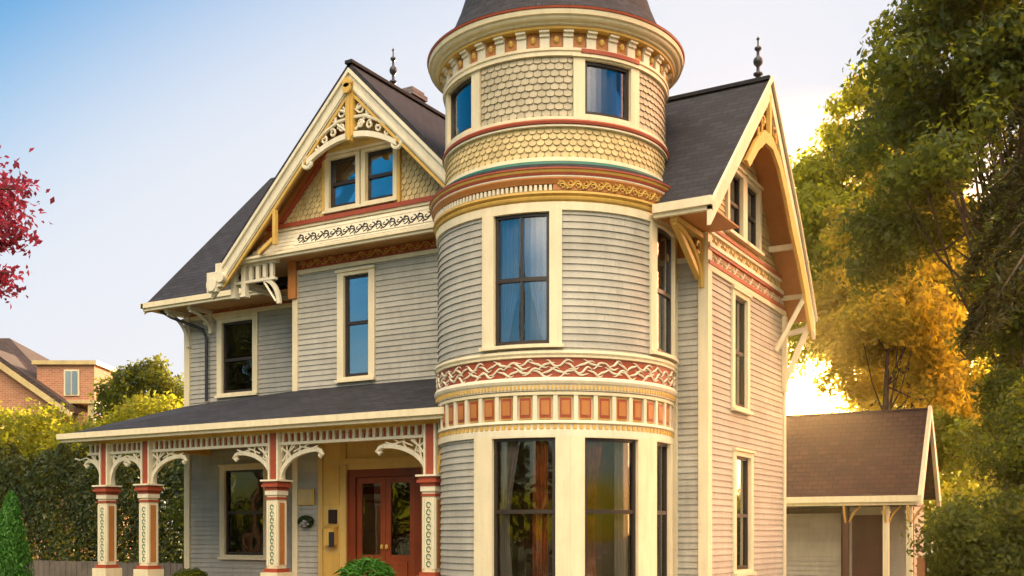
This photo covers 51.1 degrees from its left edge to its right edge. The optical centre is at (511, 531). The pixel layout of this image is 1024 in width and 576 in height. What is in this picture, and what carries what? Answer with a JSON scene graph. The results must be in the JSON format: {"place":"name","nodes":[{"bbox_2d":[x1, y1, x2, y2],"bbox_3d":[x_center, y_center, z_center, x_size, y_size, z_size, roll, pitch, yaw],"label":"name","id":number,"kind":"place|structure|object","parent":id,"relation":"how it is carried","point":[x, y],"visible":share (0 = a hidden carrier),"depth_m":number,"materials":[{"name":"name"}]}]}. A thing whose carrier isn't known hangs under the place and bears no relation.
{"place":"outdoors","nodes":[
{"label":"outdoors","id":0,"kind":"place"},
{"bbox_2d":[0,338,130,558],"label":"brick house","id":1,"kind":"structure","parent":0,"point":[25,372],"depth_m":44.84,"materials":[{"name":"orange brick"},{"name":"brown roof shingle"},{"name":"cream paint"}]},
{"bbox_2d":[64,369,79,395],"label":"window","id":2,"kind":"structure","parent":1,"relation":"in","point":[71,376],"depth_m":44.84,"materials":[{"name":"beige paint"}]},
{"bbox_2d":[171,567,207,575],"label":"potted plant","id":3,"kind":"object","parent":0,"point":[191,572],"visible":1,"depth_m":20.79,"materials":[{"name":"green plant"}]},
{"bbox_2d":[0,0,1018,528],"label":"sky","id":4,"kind":"structure","parent":0,"point":[149,125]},
{"label":"ground","id":5,"kind":"structure","parent":0,"visible":0},
{"bbox_2d":[0,490,34,575],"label":"columnar conifer","id":6,"kind":"object","parent":5,"relation":"on","point":[13,550],"visible":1,"depth_m":24.46,"materials":[{"name":"green plant"}]},
{"bbox_2d":[0,145,54,308],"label":"red leaf tree","id":7,"kind":"object","parent":5,"relation":"on","point":[7,221],"visible":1,"depth_m":11.03,"materials":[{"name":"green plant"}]},
{"bbox_2d":[0,440,183,563],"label":"hedge","id":8,"kind":"object","parent":5,"relation":"on","point":[23,482],"visible":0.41,"depth_m":29.59,"materials":[{"name":"green plant"}]},
{"bbox_2d":[0,389,183,557],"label":"flowering shrub","id":9,"kind":"object","parent":5,"relation":"on","point":[25,434],"visible":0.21,"depth_m":35.38,"materials":[{"name":"yellow plant"}]},
{"bbox_2d":[2,560,183,575],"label":"board fence","id":10,"kind":"object","parent":5,"relation":"on","point":[60,568],"visible":0.61,"depth_m":26.25,"materials":[{"name":"grey wood"}]},
{"bbox_2d":[81,352,183,542],"bbox_3d":[-13.237,-2.200,38.547,4.464,8.358,4.022,0,0,-16],"label":"broadleaf tree","id":11,"kind":"object","parent":5,"relation":"on","point":[152,375],"visible":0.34,"depth_m":37.74,"materials":[{"name":"green plant"}]},
{"bbox_2d":[162,488,183,563],"bbox_3d":[-7.081,-0.070,26.056,1.989,3.629,2.771,0,0,30],"label":"climbing shrub","id":12,"kind":"object","parent":5,"relation":"on","point":[179,507],"visible":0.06,"depth_m":25.27,"materials":[{"name":"green plant"}]},
{"bbox_2d":[56,0,817,575],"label":"victorian house","id":13,"kind":"structure","parent":5,"relation":"on","point":[330,292],"depth_m":17.66,"materials":[{"name":"grey paint"}]},
{"bbox_2d":[214,312,258,398],"bbox_3d":[-5.968,-3.840,23.432,1.250,1.780,0.240,0,0,30],"label":"window","id":14,"kind":"structure","parent":13,"relation":"in","point":[237,335],"depth_m":23.48,"materials":[{"name":"beige paint"}]},
{"bbox_2d":[217,463,267,559],"bbox_3d":[-5.795,-0.440,23.331,1.470,2.080,0.240,0,0,30],"label":"window","id":15,"kind":"structure","parent":13,"relation":"in","point":[242,498],"depth_m":23.40,"materials":[{"name":"glass"}]},
{"bbox_2d":[297,515,313,527],"bbox_3d":[-3.971,-0.200,20.519,0.394,0.243,0.155,0,0,30],"label":"wreath","id":16,"kind":"object","parent":13,"relation":"attached to","point":[302,522],"depth_m":20.47,"materials":[{"name":"green plant"}]},
{"bbox_2d":[298,489,314,504],"bbox_3d":[-3.946,-0.670,20.559,0.400,0.300,0.032,0,0,30],"label":"wall plaque","id":17,"kind":"object","parent":13,"relation":"attached to","point":[306,496],"depth_m":20.54,"materials":[{"name":"beige metal"}]},
{"bbox_2d":[322,525,338,546],"bbox_3d":[-3.410,0.070,20.130,0.280,0.420,0.160,0,0,30],"label":"mailbox","id":18,"kind":"object","parent":13,"relation":"attached to","point":[330,535],"visible":1,"depth_m":20.08,"materials":[{"name":"gold metal"}]},
{"bbox_2d":[328,510,336,523],"bbox_3d":[-3.376,-0.290,20.188,0.200,0.260,0.023,0,0,30],"label":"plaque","id":19,"kind":"object","parent":13,"relation":"attached to","point":[332,516],"visible":1,"depth_m":20.18,"materials":[{"name":"brown metal"}]},
{"bbox_2d":[322,147,360,214],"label":"window","id":20,"kind":"structure","parent":13,"relation":"in","point":[342,168],"depth_m":19.93,"materials":[{"name":"beige paint"}]},
{"bbox_2d":[334,265,375,382],"bbox_3d":[-2.880,-3.855,20.006,0.920,2.110,0.240,0,0,30],"label":"window","id":21,"kind":"structure","parent":13,"relation":"in","point":[344,276],"depth_m":20.09,"materials":[{"name":"beige paint"}]},
{"bbox_2d":[357,477,385,574],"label":"door","id":22,"kind":"structure","parent":13,"relation":"in","point":[360,481],"depth_m":19.84,"materials":[{"name":"orange paint"}]},
{"bbox_2d":[358,141,396,207],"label":"window","id":23,"kind":"structure","parent":13,"relation":"in","point":[378,152],"depth_m":19.54,"materials":[{"name":"beige paint"}]},
{"bbox_2d":[385,476,413,575],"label":"door","id":24,"kind":"structure","parent":13,"relation":"in","point":[403,564],"depth_m":19.48,"materials":[{"name":"orange paint"}]},
{"bbox_2d":[443,66,481,148],"bbox_3d":[-0.777,-6.550,16.666,0.269,0.920,1.224,0,0,-29],"label":"window","id":25,"kind":"structure","parent":13,"relation":"in","point":[463,96],"depth_m":16.57,"materials":[{"name":"beige paint"}]},
{"bbox_2d":[500,442,519,575],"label":"curtain","id":26,"kind":"object","parent":13,"relation":"hanging from","point":[509,453],"visible":0.92,"depth_m":16.01,"materials":[{"name":"white fabric"}]},
{"bbox_2d":[502,219,524,341],"bbox_3d":[0.023,-3.700,15.950,0.366,1.881,0.055,0,0,24],"label":"curtain","id":27,"kind":"object","parent":13,"relation":"hanging from","point":[509,295],"visible":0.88,"depth_m":15.97,"materials":[{"name":"blue fabric"}]},
{"bbox_2d":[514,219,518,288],"bbox_3d":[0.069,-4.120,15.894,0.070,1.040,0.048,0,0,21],"label":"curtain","id":28,"kind":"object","parent":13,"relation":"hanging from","point":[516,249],"visible":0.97,"depth_m":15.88,"materials":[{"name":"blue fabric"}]},
{"bbox_2d":[479,208,563,351],"bbox_3d":[0.138,-3.690,15.739,1.304,2.020,0.289,0,0,18],"label":"window","id":29,"kind":"structure","parent":13,"relation":"in","point":[491,282],"depth_m":15.71,"materials":[{"name":"beige paint"}]},
{"bbox_2d":[474,435,569,575],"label":"window","id":30,"kind":"structure","parent":13,"relation":"in","point":[486,450],"depth_m":15.89,"materials":[{"name":"beige paint"}]},
{"bbox_2d":[525,217,545,339],"bbox_3d":[0.369,-3.700,15.839,0.369,1.881,0.054,0,0,11],"label":"curtain","id":31,"kind":"object","parent":13,"relation":"hanging from","point":[535,247],"visible":0.69,"depth_m":15.83,"materials":[{"name":"white fabric"}]},
{"bbox_2d":[533,441,547,575],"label":"curtain","id":32,"kind":"object","parent":13,"relation":"hanging from","point":[540,502],"visible":1,"depth_m":15.78,"materials":[{"name":"orange fabric"}]},
{"bbox_2d":[587,441,602,575],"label":"curtain","id":33,"kind":"object","parent":13,"relation":"hanging from","point":[594,450],"visible":1,"depth_m":15.82,"materials":[{"name":"orange fabric"}]},
{"bbox_2d":[587,67,615,115],"bbox_3d":[1.359,-6.535,16.053,0.671,0.770,0.072,0,0,-25],"label":"curtain","id":34,"kind":"object","parent":13,"relation":"hanging from","point":[601,91],"visible":0.76,"depth_m":16.03,"materials":[{"name":"grey fabric"}]},
{"bbox_2d":[572,53,641,126],"bbox_3d":[1.408,-6.550,15.947,1.179,0.920,0.264,0,0,-24],"label":"window","id":35,"kind":"structure","parent":13,"relation":"in","point":[627,73],"depth_m":15.95,"materials":[{"name":"beige paint"}]},
{"bbox_2d":[570,435,648,575],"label":"window","id":36,"kind":"structure","parent":13,"relation":"in","point":[638,448],"depth_m":16.01,"materials":[{"name":"beige paint"}]},
{"bbox_2d":[614,442,625,575],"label":"curtain","id":37,"kind":"object","parent":13,"relation":"hanging from","point":[619,504],"visible":0.91,"depth_m":16.11,"materials":[{"name":"white fabric"}]},
{"bbox_2d":[649,439,672,575],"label":"window","id":38,"kind":"structure","parent":13,"relation":"in","point":[660,452],"depth_m":16.68,"materials":[{"name":"beige paint"}]},
{"bbox_2d":[649,220,678,363],"bbox_3d":[2.343,-3.690,16.635,0.299,2.020,1.160,0,0,30],"label":"window","id":39,"kind":"structure","parent":13,"relation":"in","point":[662,240],"depth_m":16.60,"materials":[{"name":"beige paint"}]},
{"bbox_2d":[725,165,747,244],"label":"window","id":40,"kind":"structure","parent":13,"relation":"in","point":[735,197],"depth_m":18.48,"materials":[{"name":"beige paint"}]},
{"bbox_2d":[730,285,752,414],"bbox_3d":[3.893,-3.100,18.475,0.240,2.100,0.970,0,0,30],"label":"window","id":41,"kind":"structure","parent":13,"relation":"in","point":[740,299],"depth_m":18.64,"materials":[{"name":"beige paint"}]},
{"bbox_2d":[732,447,756,575],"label":"window","id":42,"kind":"structure","parent":13,"relation":"in","point":[743,459],"depth_m":18.76,"materials":[{"name":"beige paint"}]},
{"bbox_2d":[743,173,764,256],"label":"window","id":43,"kind":"structure","parent":13,"relation":"in","point":[754,190],"depth_m":19.24,"materials":[{"name":"beige paint"}]},
{"bbox_2d":[786,405,940,575],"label":"outbuilding","id":44,"kind":"structure","parent":5,"relation":"on","point":[861,486],"depth_m":28.35,"materials":[{"name":"brown"}]},
{"bbox_2d":[852,515,882,575],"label":"door","id":45,"kind":"structure","parent":44,"relation":"in","point":[867,530],"depth_m":28.49,"materials":[{"name":"brown paint"}]},
{"bbox_2d":[788,63,986,410],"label":"broadleaf tree","id":46,"kind":"object","parent":5,"relation":"on","point":[816,196],"visible":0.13,"depth_m":45.06,"materials":[{"name":"green plant"}]},
{"bbox_2d":[806,250,976,413],"bbox_3d":[12.626,-4.140,35.848,5.680,12.242,6.277,0,0,30],"label":"broadleaf tree","id":47,"kind":"object","parent":5,"relation":"on","point":[927,317],"visible":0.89,"depth_m":34.75,"materials":[{"name":"yellow plant"}]},
{"bbox_2d":[804,144,1003,425],"bbox_3d":[15.028,-6.372,40.024,8.104,16.816,7.168,0,0,30],"label":"broadleaf tree","id":48,"kind":"object","parent":5,"relation":"on","point":[835,297],"visible":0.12,"depth_m":39.92,"materials":[{"name":"green plant"}]},
{"bbox_2d":[831,396,979,501],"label":"background tree","id":49,"kind":"object","parent":5,"relation":"on","point":[940,459],"visible":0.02,"depth_m":60.12,"materials":[{"name":"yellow plant"}]},
{"bbox_2d":[817,0,1023,512],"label":"oak tree","id":50,"kind":"object","parent":5,"relation":"on","point":[972,93],"visible":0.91,"depth_m":27.37,"materials":[{"name":"green plant"}]},
{"bbox_2d":[900,376,1023,575],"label":"shrub","id":51,"kind":"object","parent":5,"relation":"on","point":[965,537],"visible":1,"depth_m":21.59,"materials":[{"name":"green plant"}]},
{"bbox_2d":[923,472,1002,565],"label":"hedgerow","id":52,"kind":"object","parent":5,"relation":"on","point":[928,508],"visible":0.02,"depth_m":49.29,"materials":[{"name":"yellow plant"}]},
{"bbox_2d":[923,349,1003,493],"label":"background tree","id":53,"kind":"object","parent":5,"relation":"on","point":[949,434],"visible":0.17,"depth_m":55.62,"materials":[{"name":"green plant"}]},
{"bbox_2d":[952,469,997,500],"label":"background tree","id":54,"kind":"object","parent":5,"relation":"on","point":[978,488],"visible":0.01,"depth_m":65.80,"materials":[{"name":"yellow plant"}]},
{"bbox_2d":[942,155,1023,458],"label":"oak tree","id":55,"kind":"object","parent":5,"relation":"on","point":[1008,339],"visible":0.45,"depth_m":25.09,"materials":[{"name":"green plant"}]},
{"bbox_2d":[955,94,1023,398],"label":"cedar tree","id":56,"kind":"object","parent":5,"relation":"on","point":[999,298],"visible":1,"depth_m":16.41,"materials":[{"name":"green plant"}]},
{"bbox_3d":[-2.298,1.340,16.979,0.480,0.720,0.480,0,0,30],"label":"stone pier","id":57,"kind":"object","parent":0,"visible":0},
{"bbox_2d":[333,555,397,575],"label":"potted plant","id":58,"kind":"object","parent":57,"relation":"on","point":[360,567],"visible":1,"depth_m":16.78,"materials":[{"name":"green plant"}]},
{"label":"driveway","id":59,"kind":"structure","parent":0,"visible":0},
{"bbox_2d":[916,558,926,575],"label":"wooden post","id":60,"kind":"object","parent":59,"relation":"on","point":[921,567],"visible":1,"depth_m":22.43,"materials":[{"name":"orange wood"}]}
]}

